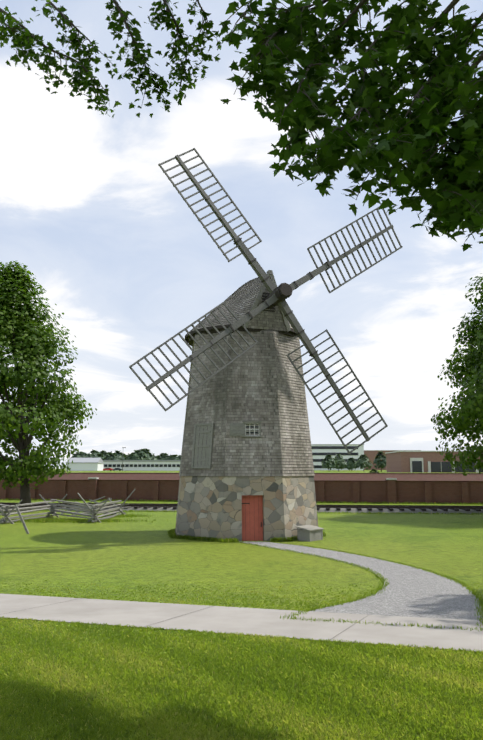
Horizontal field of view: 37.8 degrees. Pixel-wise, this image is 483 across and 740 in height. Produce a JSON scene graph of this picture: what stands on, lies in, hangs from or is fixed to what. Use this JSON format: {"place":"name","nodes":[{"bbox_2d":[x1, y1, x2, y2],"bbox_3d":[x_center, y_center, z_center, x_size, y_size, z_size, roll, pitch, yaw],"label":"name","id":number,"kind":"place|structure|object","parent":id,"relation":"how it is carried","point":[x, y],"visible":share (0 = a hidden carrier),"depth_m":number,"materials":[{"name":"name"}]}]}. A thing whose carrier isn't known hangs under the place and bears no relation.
{"place":"outdoors","nodes":[
{"label":"outdoors","id":0,"kind":"place"},
{"bbox_2d":[0,0,482,251],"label":"canopy","id":1,"kind":"object","parent":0,"point":[463,160],"depth_m":4.94,"materials":[{"name":"green plant"}]},
{"bbox_2d":[0,578,482,739],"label":"lawn grass","id":2,"kind":"structure","parent":0,"point":[119,669],"depth_m":6.23,"materials":[{"name":"green plant"}]},
{"bbox_2d":[0,469,482,739],"bbox_3d":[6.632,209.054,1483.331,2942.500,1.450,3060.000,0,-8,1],"label":"lawn","id":3,"kind":"structure","parent":0,"point":[138,551],"depth_m":19.64,"materials":[{"name":"green plant"}]},
{"bbox_2d":[0,261,96,510],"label":"tree","id":4,"kind":"object","parent":3,"relation":"on","point":[18,296],"depth_m":41.24,"materials":[{"name":"green plant"}]},
{"bbox_2d":[0,489,134,533],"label":"split rail fence","id":5,"kind":"object","parent":3,"relation":"on","point":[92,511],"visible":0.92,"depth_m":34.83,"materials":[{"name":"grey wood"}]},
{"bbox_2d":[103,468,121,470],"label":"parked cars","id":6,"kind":"object","parent":3,"relation":"on","point":[110,469],"visible":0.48,"depth_m":325.73,"materials":[{"name":"metal"}]},
{"bbox_2d":[66,458,180,470],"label":"white shed","id":7,"kind":"structure","parent":3,"relation":"on","point":[88,464],"depth_m":336.06,"materials":[{"name":"white metal"}]},
{"bbox_2d":[71,448,385,472],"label":"trees","id":8,"kind":"object","parent":3,"relation":"on","point":[327,461],"materials":[{"name":"green plant"}]},
{"bbox_2d":[0,472,482,503],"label":"brick wall","id":9,"kind":"structure","parent":3,"relation":"on","point":[395,488],"depth_m":52.23,"materials":[{"name":"brick"}]},
{"bbox_2d":[0,498,482,630],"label":"grass edging","id":10,"kind":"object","parent":3,"relation":"on","point":[171,532],"depth_m":24.56,"materials":[{"name":"green plant"}]},
{"bbox_2d":[0,502,482,513],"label":"railway track","id":11,"kind":"structure","parent":3,"relation":"on","point":[424,509],"depth_m":40.82,"materials":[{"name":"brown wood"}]},
{"bbox_2d":[0,594,482,651],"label":"concrete walk","id":12,"kind":"structure","parent":3,"relation":"on","point":[249,621],"depth_m":9.88,"materials":[{"name":"grey concrete"}]},
{"bbox_2d":[4,598,369,639],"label":"walk joints","id":13,"kind":"object","parent":12,"relation":"in","point":[211,606],"visible":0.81,"depth_m":10.05,"materials":[{"name":"grey concrete"}]},
{"bbox_2d":[175,476,317,541],"bbox_3d":[0.138,5.340,27.245,5.615,2.600,5.615,0,-8,1],"label":"stone base","id":14,"kind":"object","parent":3,"relation":"on","point":[209,506],"visible":0.75,"depth_m":24.99,"materials":[{"name":"grey stone"}]},
{"bbox_2d":[179,329,314,475],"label":"windmill tower","id":15,"kind":"structure","parent":14,"relation":"on","point":[261,380],"depth_m":25.81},
{"bbox_2d":[191,421,261,467],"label":"windows","id":16,"kind":"structure","parent":15,"relation":"in","point":[203,435],"depth_m":25.51,"materials":[{"name":"grey wood"}]},
{"bbox_2d":[189,277,292,331],"bbox_3d":[0.023,-2.326,28.596,4.670,2.282,5.151,0,-8,1],"label":"windmill cap","id":17,"kind":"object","parent":15,"relation":"on","point":[239,302],"depth_m":26.41,"materials":[{"name":"grey wood"}]},
{"bbox_2d":[185,270,299,346],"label":"cap trim","id":18,"kind":"structure","parent":17,"relation":"attached to","point":[291,332],"depth_m":26.31,"materials":[{"name":"grey wood"}]},
{"bbox_2d":[264,283,292,308],"bbox_3d":[1.138,-2.604,25.948,0.570,0.744,2.356,3,-9,-23],"label":"windmill shaft","id":19,"kind":"object","parent":17,"relation":"in","point":[282,291],"visible":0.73,"depth_m":24.98,"materials":[{"name":"grey wood"}]},
{"bbox_2d":[129,148,402,453],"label":"windmill sails","id":20,"kind":"object","parent":19,"relation":"attached to","point":[268,283],"visible":0.94,"depth_m":25.42},
{"bbox_2d":[242,495,262,540],"bbox_3d":[0.371,5.369,24.866,0.770,1.874,0.185,1,-8,-7],"label":"door","id":21,"kind":"structure","parent":14,"relation":"in","point":[252,517],"depth_m":24.87,"materials":[{"name":"red wood"}]},
{"bbox_2d":[296,525,323,541],"bbox_3d":[2.427,5.780,24.974,0.597,0.500,0.940,-6,-10,38],"label":"stone block","id":22,"kind":"object","parent":3,"relation":"on","point":[309,533],"visible":1,"depth_m":24.74,"materials":[{"name":"grey stone"}]},
{"bbox_2d":[311,444,363,469],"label":"white office","id":23,"kind":"structure","parent":3,"relation":"on","point":[320,452],"depth_m":403.86,"materials":[{"name":"white"}]},
{"bbox_2d":[243,542,482,620],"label":"path gravel","id":24,"kind":"structure","parent":3,"relation":"on","point":[408,591],"depth_m":12.82,"materials":[{"name":"grey gravel"}]},
{"bbox_2d":[364,450,420,469],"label":"building","id":25,"kind":"structure","parent":3,"relation":"on","point":[371,454],"depth_m":449.29,"materials":[{"name":"brown brick"}]},
{"bbox_2d":[385,451,482,471],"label":"building","id":26,"kind":"structure","parent":3,"relation":"on","point":[414,461],"depth_m":187.69,"materials":[{"name":"brown brick"}]},
{"bbox_2d":[431,273,482,475],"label":"tree","id":27,"kind":"object","parent":3,"relation":"on","point":[469,413],"depth_m":38.26,"materials":[{"name":"green plant"}]},
{"bbox_2d":[0,0,482,468],"label":"sky","id":28,"kind":"structure","parent":0,"point":[87,204],"materials":[{"name":"white"}]}
]}

